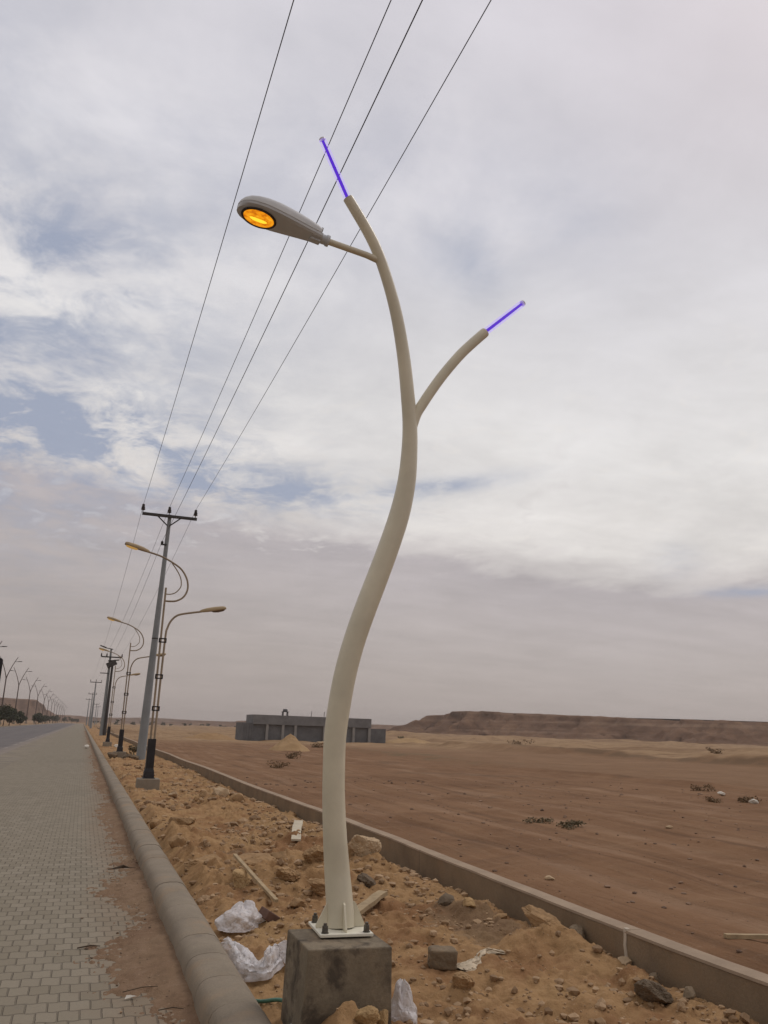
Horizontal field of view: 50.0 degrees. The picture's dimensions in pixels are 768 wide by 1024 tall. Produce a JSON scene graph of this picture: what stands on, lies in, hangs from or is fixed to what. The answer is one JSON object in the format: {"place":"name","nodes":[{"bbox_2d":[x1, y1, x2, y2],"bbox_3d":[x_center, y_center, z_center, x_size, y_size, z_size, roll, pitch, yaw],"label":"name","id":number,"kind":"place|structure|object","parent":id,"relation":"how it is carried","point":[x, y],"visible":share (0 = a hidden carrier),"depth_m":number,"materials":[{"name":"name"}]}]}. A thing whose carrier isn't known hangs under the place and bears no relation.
{"place":"outdoors","nodes":[
{"label":"outdoors","id":0,"kind":"place"},
{"bbox_2d":[0,723,74,754],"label":"road","id":1,"kind":"structure","parent":0,"point":[13,737],"depth_m":98.20,"materials":[{"name":"grey asphalt"}]},
{"bbox_2d":[0,697,99,723],"bbox_3d":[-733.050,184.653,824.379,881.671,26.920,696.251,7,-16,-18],"label":"hills","id":2,"kind":"structure","parent":0,"point":[22,705],"depth_m":895.56,"materials":[{"name":"brown stone"}]},
{"bbox_2d":[0,724,184,1023],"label":"pavement","id":3,"kind":"structure","parent":0,"point":[52,834],"depth_m":7.75,"materials":[{"name":"grey concrete"}]},
{"bbox_2d":[77,945,98,948],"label":"twig","id":4,"kind":"object","parent":3,"relation":"on","point":[86,946],"visible":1,"depth_m":6.01,"materials":[{"name":"brown wood"}]},
{"bbox_2d":[73,731,200,1023],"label":"sand drift","id":5,"kind":"object","parent":3,"relation":"on","point":[163,971],"visible":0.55,"depth_m":5.99,"materials":[{"name":"brown sand"}]},
{"bbox_2d":[108,865,135,869],"bbox_3d":[-2.896,3.924,9.110,0.299,0.042,0.044,9,-16,-23],"label":"twig","id":6,"kind":"object","parent":5,"relation":"on","point":[121,866],"visible":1,"depth_m":9.12,"materials":[{"name":"brown wood"}]},
{"bbox_2d":[57,837,188,1023],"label":"drift crumbs","id":7,"kind":"object","parent":5,"relation":"on","point":[132,928],"visible":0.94,"depth_m":6.69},
{"bbox_2d":[123,986,157,991],"bbox_3d":[-1.476,2.886,4.993,0.220,0.013,0.014,13,-18,-35],"label":"twig","id":8,"kind":"object","parent":5,"relation":"on","point":[140,987],"visible":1,"depth_m":4.99,"materials":[{"name":"brown wood"}]},
{"bbox_2d":[84,725,270,1023],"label":"kerb","id":9,"kind":"structure","parent":3,"relation":"on","point":[221,992],"depth_m":5.91,"materials":[{"name":"concrete"}]},
{"bbox_2d":[48,710,139,723],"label":"hills","id":10,"kind":"structure","parent":0,"point":[83,718],"depth_m":1197.28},
{"bbox_2d":[108,717,201,722],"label":"hills","id":11,"kind":"structure","parent":0,"point":[159,720],"depth_m":1531.33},
{"bbox_2d":[153,721,398,729],"bbox_3d":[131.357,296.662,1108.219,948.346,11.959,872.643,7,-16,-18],"label":"hills","id":12,"kind":"structure","parent":0,"point":[233,724],"depth_m":1061.33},
{"bbox_2d":[0,720,767,973],"bbox_3d":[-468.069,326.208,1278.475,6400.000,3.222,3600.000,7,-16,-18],"label":"ground","id":13,"kind":"structure","parent":0,"point":[667,771],"depth_m":17.58,"materials":[{"name":"brown soil"}]},
{"bbox_2d":[0,658,2,677],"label":"road sign","id":14,"kind":"object","parent":13,"relation":"on","point":[1,661],"visible":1,"depth_m":37.75,"materials":[{"name":"black paint"}]},
{"bbox_2d":[0,704,11,719],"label":"tree","id":15,"kind":"object","parent":13,"relation":"on","point":[4,714],"visible":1,"depth_m":173.89,"materials":[{"name":"green plant"}]},
{"bbox_2d":[0,705,16,725],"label":"tree","id":16,"kind":"object","parent":13,"relation":"on","point":[12,712],"visible":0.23,"depth_m":182.54,"materials":[{"name":"green plant"}]},
{"bbox_2d":[0,656,21,724],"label":"median lamp","id":17,"kind":"object","parent":13,"relation":"on","point":[5,683],"visible":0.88,"depth_m":192.75,"materials":[{"name":"metal"}]},
{"bbox_2d":[5,708,23,725],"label":"tree","id":18,"kind":"object","parent":13,"relation":"on","point":[20,714],"visible":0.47,"depth_m":203.57,"materials":[{"name":"green plant"}]},
{"bbox_2d":[10,668,31,723],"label":"median lamp","id":19,"kind":"object","parent":13,"relation":"on","point":[13,722],"visible":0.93,"depth_m":231.31,"materials":[{"name":"metal"}]},
{"bbox_2d":[16,716,27,723],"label":"tree","id":20,"kind":"object","parent":13,"relation":"on","point":[24,719],"visible":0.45,"depth_m":233.52,"materials":[{"name":"green plant"}]},
{"bbox_2d":[0,723,53,726],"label":"median kerb","id":21,"kind":"structure","parent":13,"relation":"on","point":[23,725],"depth_m":219.81,"materials":[{"name":"concrete"}]},
{"bbox_2d":[22,677,40,723],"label":"median lamp","id":22,"kind":"object","parent":13,"relation":"on","point":[29,698],"visible":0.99,"depth_m":281.12,"materials":[{"name":"metal"}]},
{"bbox_2d":[32,712,44,721],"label":"tree","id":23,"kind":"object","parent":13,"relation":"on","point":[38,716],"visible":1,"depth_m":310.02,"materials":[{"name":"green plant"}]},
{"bbox_2d":[33,684,46,723],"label":"median lamp","id":24,"kind":"object","parent":13,"relation":"on","point":[37,700],"visible":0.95,"depth_m":330.65,"materials":[{"name":"metal"}]},
{"bbox_2d":[86,698,91,724],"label":"utility pole","id":25,"kind":"object","parent":13,"relation":"on","point":[87,710],"visible":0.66,"depth_m":355.97,"materials":[{"name":"metal"}]},
{"bbox_2d":[88,693,96,725],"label":"utility pole","id":26,"kind":"object","parent":13,"relation":"on","point":[90,710],"visible":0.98,"depth_m":282.68,"materials":[{"name":"metal"}]},
{"bbox_2d":[99,645,122,734],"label":"double utility pole","id":27,"kind":"object","parent":13,"relation":"on","point":[106,701],"visible":0.91,"depth_m":99.29,"materials":[{"name":"metal"}]},
{"bbox_2d":[183,733,239,740],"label":"rubble mound","id":28,"kind":"object","parent":13,"relation":"on","point":[211,736],"visible":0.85,"depth_m":98.37,"materials":[{"name":"beige sand"}]},
{"bbox_2d":[266,760,289,767],"bbox_3d":[-4.278,10.234,33.260,0.996,0.423,1.181,7,-16,-18],"label":"shrub","id":29,"kind":"object","parent":13,"relation":"on","point":[279,765],"visible":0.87,"depth_m":33.23,"materials":[{"name":"brown plant"}]},
{"bbox_2d":[268,734,309,751],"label":"sand pile","id":30,"kind":"object","parent":13,"relation":"on","point":[290,742],"visible":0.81,"depth_m":58.63,"materials":[{"name":"beige sand"}]},
{"bbox_2d":[285,750,301,758],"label":"shrub","id":31,"kind":"object","parent":13,"relation":"on","point":[293,754],"visible":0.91,"depth_m":43.12,"materials":[{"name":"brown plant"}]},
{"bbox_2d":[235,709,385,742],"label":"unfinished building","id":32,"kind":"structure","parent":13,"relation":"on","point":[254,727],"depth_m":109.28,"materials":[{"name":"concrete"}]},
{"bbox_2d":[311,743,322,747],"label":"shrub","id":33,"kind":"object","parent":13,"relation":"on","point":[316,745],"visible":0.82,"depth_m":69.51,"materials":[{"name":"brown plant"}]},
{"bbox_2d":[385,738,430,743],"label":"sand bank","id":34,"kind":"structure","parent":13,"relation":"on","point":[404,740],"depth_m":114.32,"materials":[{"name":"beige sand"}]},
{"bbox_2d":[84,724,758,1023],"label":"verge","id":35,"kind":"structure","parent":13,"relation":"on","point":[525,943],"depth_m":6.39,"materials":[{"name":"soil"}]},
{"bbox_2d":[89,679,101,727],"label":"utility pole","id":36,"kind":"object","parent":35,"relation":"on","point":[91,719],"visible":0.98,"depth_m":197.84,"materials":[{"name":"metal"}]},
{"bbox_2d":[102,0,422,676],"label":"power line","id":37,"kind":"object","parent":36,"relation":"attached to","point":[307,241],"visible":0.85,"depth_m":12.29,"materials":[{"name":"black metal"}]},
{"bbox_2d":[107,752,117,758],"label":"rock","id":38,"kind":"object","parent":35,"relation":"on","point":[112,754],"visible":0.91,"depth_m":36.13,"materials":[{"name":"grey stone"}]},
{"bbox_2d":[99,648,139,746],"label":"twin street lamp","id":39,"kind":"object","parent":35,"relation":"on","point":[107,742],"visible":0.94,"depth_m":54.18,"materials":[{"name":"grey metal"}]},
{"bbox_2d":[126,745,136,754],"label":"bush","id":40,"kind":"object","parent":35,"relation":"on","point":[132,749],"visible":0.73,"depth_m":37.28,"materials":[{"name":"brown plant"}]},
{"bbox_2d":[128,755,138,759],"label":"rock","id":41,"kind":"object","parent":35,"relation":"on","point":[134,757],"visible":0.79,"depth_m":35.44,"materials":[{"name":"beige stone"}]},
{"bbox_2d":[107,616,165,758],"bbox_3d":[-11.644,8.157,37.895,2.827,6.510,0.549,7,-16,-18],"label":"twin street lamp","id":42,"kind":"object","parent":35,"relation":"on","point":[120,752],"visible":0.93,"depth_m":37.77,"materials":[{"name":"grey metal"}]},
{"bbox_2d":[149,818,161,828],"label":"rock","id":43,"kind":"object","parent":35,"relation":"on","point":[154,823],"visible":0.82,"depth_m":12.60,"materials":[{"name":"beige stone"}]},
{"bbox_2d":[136,504,197,759],"bbox_3d":[-10.280,5.427,37.321,2.590,11.683,0.438,7,-16,-18],"label":"utility pole","id":44,"kind":"object","parent":35,"relation":"on","point":[143,736],"visible":0.96,"depth_m":37.05,"materials":[{"name":"metal"}]},
{"bbox_2d":[103,0,293,647],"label":"power line","id":45,"kind":"object","parent":44,"relation":"attached to","point":[224,234],"visible":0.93,"depth_m":15.25,"materials":[{"name":"black metal"}]},
{"bbox_2d":[102,0,391,667],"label":"power line","id":46,"kind":"object","parent":44,"relation":"attached to","point":[288,237],"visible":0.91,"depth_m":14.83,"materials":[{"name":"black metal"}]},
{"bbox_2d":[122,0,490,653],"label":"power line","id":47,"kind":"object","parent":44,"relation":"attached to","point":[359,229],"visible":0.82,"depth_m":14.73,"materials":[{"name":"black metal"}]},
{"bbox_2d":[168,792,177,796],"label":"rock","id":48,"kind":"object","parent":35,"relation":"on","point":[173,794],"visible":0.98,"depth_m":17.56,"materials":[{"name":"stone"}]},
{"bbox_2d":[125,542,225,789],"bbox_3d":[-5.696,4.099,21.616,2.827,6.510,0.549,7,-16,-18],"label":"twin street lamp","id":49,"kind":"object","parent":35,"relation":"on","point":[147,781],"visible":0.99,"depth_m":21.43,"materials":[{"name":"metal"}]},
{"bbox_2d":[168,835,185,848],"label":"rock","id":50,"kind":"object","parent":35,"relation":"on","point":[176,841],"visible":0.74,"depth_m":10.21,"materials":[{"name":"beige stone"}]},
{"bbox_2d":[168,817,195,825],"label":"rock","id":51,"kind":"object","parent":35,"relation":"on","point":[185,821],"visible":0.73,"depth_m":11.48,"materials":[{"name":"beige stone"}]},
{"bbox_2d":[192,795,200,801],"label":"rock","id":52,"kind":"object","parent":35,"relation":"on","point":[196,798],"visible":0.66,"depth_m":15.83,"materials":[{"name":"beige stone"}]},
{"bbox_2d":[184,854,222,870],"bbox_3d":[-1.927,3.716,8.699,0.356,0.179,0.339,-5,-17,25],"label":"rock","id":53,"kind":"object","parent":35,"relation":"on","point":[188,864],"visible":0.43,"depth_m":8.67,"materials":[{"name":"beige stone"}]},
{"bbox_2d":[199,790,209,796],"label":"rock","id":54,"kind":"object","parent":35,"relation":"on","point":[203,793],"visible":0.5,"depth_m":16.27,"materials":[{"name":"beige stone"}]},
{"bbox_2d":[212,786,229,795],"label":"rock","id":55,"kind":"object","parent":35,"relation":"on","point":[219,790],"visible":0.81,"depth_m":15.98,"materials":[{"name":"stone"}]},
{"bbox_2d":[229,793,245,801],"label":"rock","id":56,"kind":"object","parent":35,"relation":"on","point":[238,797],"visible":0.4,"depth_m":15.64,"materials":[{"name":"beige stone"}]},
{"bbox_2d":[214,900,265,932],"bbox_3d":[-1.157,3.261,6.688,0.397,0.220,0.322,15,-20,-40],"label":"plastic bag","id":57,"kind":"object","parent":35,"relation":"on","point":[241,916],"visible":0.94,"depth_m":6.57,"materials":[{"name":"white plastic"}]},
{"bbox_2d":[232,868,251,888],"bbox_3d":[-1.374,3.567,7.962,0.213,0.218,0.388,7,-16,-18],"label":"rock","id":58,"kind":"object","parent":35,"relation":"on","point":[241,878],"visible":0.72,"depth_m":7.87,"materials":[{"name":"yellow stone"}]},
{"bbox_2d":[230,853,276,865],"bbox_3d":[-1.394,3.760,8.764,0.536,0.227,0.392,7,-16,-18],"label":"rock","id":59,"kind":"object","parent":35,"relation":"on","point":[251,859],"visible":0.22,"depth_m":8.74,"materials":[{"name":"beige stone"}]},
{"bbox_2d":[221,936,286,981],"bbox_3d":[-0.943,2.988,5.606,0.849,0.197,0.428,-11,-20,40],"label":"plastic bag","id":60,"kind":"object","parent":35,"relation":"on","point":[249,966],"visible":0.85,"depth_m":5.42,"materials":[{"name":"white plastic"}]},
{"bbox_2d":[233,854,277,902],"bbox_3d":[-1.232,3.440,7.789,0.037,0.198,1.459,9,-16,-23],"label":"timber stick","id":61,"kind":"object","parent":35,"relation":"on","point":[261,884],"visible":1,"depth_m":7.68,"materials":[{"name":"beige wood"}]},
{"bbox_2d":[256,998,281,1003],"bbox_3d":[-0.644,2.857,4.786,0.605,0.095,0.029,-13,-21,43],"label":"hose","id":62,"kind":"object","parent":35,"relation":"on","point":[263,1001],"visible":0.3,"depth_m":4.80,"materials":[{"name":"green rubber"}]},
{"bbox_2d":[259,906,279,921],"bbox_3d":[-0.937,3.299,6.723,0.129,0.148,0.170,-11,-20,41],"label":"clay tile","id":63,"kind":"object","parent":35,"relation":"on","point":[267,915],"visible":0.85,"depth_m":6.67,"materials":[{"name":"brown ceramic"}]},
{"bbox_2d":[270,851,286,859],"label":"rock","id":64,"kind":"object","parent":35,"relation":"on","point":[279,855],"visible":0.63,"depth_m":9.56,"materials":[{"name":"beige stone"}]},
{"bbox_2d":[275,866,300,881],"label":"rock","id":65,"kind":"object","parent":35,"relation":"on","point":[287,874],"visible":0.92,"depth_m":7.99,"materials":[{"name":"beige stone"}]},
{"bbox_2d":[291,820,302,840],"bbox_3d":[-1.232,4.499,11.652,0.142,0.162,1.039,3,-15,-4],"label":"timber board","id":66,"kind":"object","parent":35,"relation":"on","point":[297,824],"visible":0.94,"depth_m":11.69,"materials":[{"name":"white wood"}]},
{"bbox_2d":[289,898,306,907],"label":"rock","id":67,"kind":"object","parent":35,"relation":"on","point":[295,902],"visible":0.93,"depth_m":7.10,"materials":[{"name":"beige stone"}]},
{"bbox_2d":[302,844,323,862],"bbox_3d":[-0.693,3.509,8.453,0.219,0.199,0.334,-3,-16,17],"label":"rock","id":68,"kind":"object","parent":35,"relation":"on","point":[315,853],"visible":0.84,"depth_m":8.35,"materials":[{"name":"beige stone"}]},
{"bbox_2d":[307,878,325,896],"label":"rock","id":69,"kind":"object","parent":35,"relation":"on","point":[317,885],"visible":0.43,"depth_m":7.73,"materials":[{"name":"beige stone"}]},
{"bbox_2d":[348,835,381,856],"bbox_3d":[-0.216,3.708,9.099,0.385,0.291,0.259,0,-15,8],"label":"rock","id":70,"kind":"object","parent":35,"relation":"on","point":[360,845],"visible":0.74,"depth_m":9.01,"materials":[{"name":"stone"}]},
{"bbox_2d":[357,873,375,886],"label":"rock","id":71,"kind":"object","parent":35,"relation":"on","point":[367,880],"visible":0.89,"depth_m":7.98,"materials":[{"name":"grey stone"}]},
{"bbox_2d":[354,1005,380,1023],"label":"rock","id":72,"kind":"object","parent":35,"relation":"on","point":[368,1014],"visible":1,"depth_m":4.03,"materials":[{"name":"yellow stone"}]},
{"bbox_2d":[357,890,387,914],"bbox_3d":[-0.167,3.325,6.949,0.093,0.120,0.862,-4,-16,21],"label":"timber plank","id":73,"kind":"object","parent":35,"relation":"on","point":[373,899],"visible":0.63,"depth_m":7.06,"materials":[{"name":"beige wood"}]},
{"bbox_2d":[237,137,524,1023],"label":"curved street lamp","id":74,"kind":"object","parent":35,"relation":"on","point":[339,953],"visible":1,"depth_m":4.88,"materials":[{"name":"metal"}]},
{"bbox_2d":[376,1009,387,1023],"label":"rock","id":75,"kind":"object","parent":35,"relation":"on","point":[383,1013],"visible":0.87,"depth_m":4.08,"materials":[{"name":"yellow stone"}]},
{"bbox_2d":[391,978,416,1023],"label":"plastic bag","id":76,"kind":"object","parent":35,"relation":"on","point":[403,1007],"visible":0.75,"depth_m":4.48,"materials":[{"name":"white plastic"}]},
{"bbox_2d":[427,945,457,970],"bbox_3d":[0.389,2.980,5.512,0.193,0.126,0.143,5,-12,-4],"label":"concrete lump","id":77,"kind":"object","parent":35,"relation":"on","point":[442,957],"visible":1,"depth_m":5.45,"materials":[{"name":"grey concrete"}]},
{"bbox_2d":[438,893,454,905],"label":"rock","id":78,"kind":"object","parent":35,"relation":"on","point":[445,899],"visible":1,"depth_m":7.24,"materials":[{"name":"grey stone"}]},
{"bbox_2d":[452,971,474,990],"bbox_3d":[0.487,2.883,5.052,0.137,0.122,0.164,-4,-16,23],"label":"rock","id":79,"kind":"object","parent":35,"relation":"on","point":[462,980],"visible":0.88,"depth_m":5.00,"materials":[{"name":"beige stone"}]},
{"bbox_2d":[463,897,475,907],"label":"rock","id":80,"kind":"object","parent":35,"relation":"on","point":[468,902],"visible":1,"depth_m":7.11,"materials":[{"name":"yellow stone"}]},
{"bbox_2d":[457,948,505,971],"bbox_3d":[0.653,3.071,5.687,0.161,0.069,0.586,-8,-18,32],"label":"cloth strip","id":81,"kind":"object","parent":35,"relation":"on","point":[471,964],"visible":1,"depth_m":5.62,"materials":[{"name":"beige fabric"}]},
{"bbox_2d":[493,913,507,918],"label":"rock","id":82,"kind":"object","parent":35,"relation":"on","point":[502,915],"visible":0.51,"depth_m":6.96,"materials":[{"name":"beige stone"}]},
{"bbox_2d":[521,904,561,926],"bbox_3d":[1.207,3.152,6.359,0.368,0.191,0.147,-11,-20,41],"label":"rock","id":83,"kind":"object","parent":35,"relation":"on","point":[536,916],"visible":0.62,"depth_m":6.33,"materials":[{"name":"beige stone"}]},
{"bbox_2d":[569,924,586,939],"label":"rock","id":84,"kind":"object","parent":35,"relation":"on","point":[578,929],"visible":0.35,"depth_m":6.21,"materials":[{"name":"beige stone"}]},
{"bbox_2d":[618,956,631,964],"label":"rock","id":85,"kind":"object","parent":35,"relation":"on","point":[624,960],"visible":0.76,"depth_m":5.66,"materials":[{"name":"stone"}]},
{"bbox_2d":[634,978,673,1003],"bbox_3d":[1.599,2.865,4.917,0.200,0.151,0.209,7,-16,-18],"label":"rock","id":86,"kind":"object","parent":35,"relation":"on","point":[647,990],"visible":0.94,"depth_m":4.87,"materials":[{"name":"grey stone"}]},
{"bbox_2d":[649,972,659,980],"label":"rock","id":87,"kind":"object","parent":35,"relation":"on","point":[656,976],"visible":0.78,"depth_m":5.32,"materials":[{"name":"beige stone"}]},
{"bbox_2d":[683,986,694,998],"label":"rock","id":88,"kind":"object","parent":35,"relation":"on","point":[689,992],"visible":1,"depth_m":4.90,"materials":[{"name":"beige stone"}]},
{"bbox_2d":[97,727,767,1023],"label":"wall","id":89,"kind":"structure","parent":13,"relation":"on","point":[715,980],"depth_m":6.43,"materials":[{"name":"concrete"}]},
{"bbox_2d":[237,777,766,952],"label":"field crumbs","id":90,"kind":"object","parent":13,"relation":"on","point":[664,907],"visible":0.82,"depth_m":14.55,"materials":[{"name":"brown soil"}]},
{"bbox_2d":[507,739,533,744],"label":"shrub","id":91,"kind":"object","parent":13,"relation":"on","point":[517,742],"visible":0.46,"depth_m":127.97,"materials":[{"name":"brown plant"}]},
{"bbox_2d":[522,817,553,823],"bbox_3d":[2.791,5.574,14.822,0.562,0.188,0.617,-3,-16,19],"label":"shrub","id":92,"kind":"object","parent":13,"relation":"on","point":[540,819],"visible":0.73,"depth_m":14.73,"materials":[{"name":"brown plant"}]},
{"bbox_2d":[544,875,554,879],"bbox_3d":[1.773,3.931,8.847,0.112,0.053,0.068,7,-16,-18],"label":"pale scrap","id":93,"kind":"object","parent":13,"relation":"on","point":[548,877],"visible":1,"depth_m":8.83,"materials":[{"name":"stone"}]},
{"bbox_2d":[556,819,586,829],"bbox_3d":[3.255,5.389,14.193,0.596,0.184,0.552,7,-16,-18],"label":"shrub","id":94,"kind":"object","parent":13,"relation":"on","point":[571,823],"visible":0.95,"depth_m":14.22,"materials":[{"name":"green plant"}]},
{"bbox_2d":[688,783,715,791],"bbox_3d":[9.816,8.477,25.238,0.724,0.353,0.923,11,-17,-29],"label":"shrub","id":95,"kind":"object","parent":13,"relation":"on","point":[705,786],"visible":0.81,"depth_m":25.21,"materials":[{"name":"brown plant"}]},
{"bbox_2d":[703,796,722,802],"bbox_3d":[8.511,7.498,21.282,0.541,0.287,0.657,-5,-16,24],"label":"shrub","id":96,"kind":"object","parent":13,"relation":"on","point":[712,799],"visible":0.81,"depth_m":21.33,"materials":[{"name":"brown plant"}]},
{"bbox_2d":[705,747,724,753],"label":"shrub","id":97,"kind":"object","parent":13,"relation":"on","point":[712,750],"visible":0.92,"depth_m":82.39,"materials":[{"name":"plant"}]},
{"bbox_2d":[723,933,767,938],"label":"field plank","id":98,"kind":"object","parent":13,"relation":"on","point":[742,936],"visible":1,"depth_m":6.50,"materials":[{"name":"beige wood"}]},
{"bbox_2d":[737,795,761,802],"bbox_3d":[9.586,7.606,21.647,0.658,0.328,0.560,7,-16,-18],"label":"shrub","id":99,"kind":"object","parent":13,"relation":"on","point":[745,799],"visible":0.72,"depth_m":21.58,"materials":[{"name":"brown plant"}]},
{"bbox_2d":[749,799,758,803],"bbox_3d":[9.555,7.475,21.295,0.209,0.130,0.220,7,-16,-18],"label":"pale scrap","id":100,"kind":"object","parent":13,"relation":"on","point":[754,801],"visible":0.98,"depth_m":21.23,"materials":[{"name":"white plastic"}]},
{"bbox_2d":[0,0,767,724],"label":"sky","id":101,"kind":"structure","parent":0,"point":[586,533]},
{"bbox_2d":[386,711,767,745],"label":"hills","id":102,"kind":"structure","parent":0,"point":[490,723],"depth_m":442.11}
]}

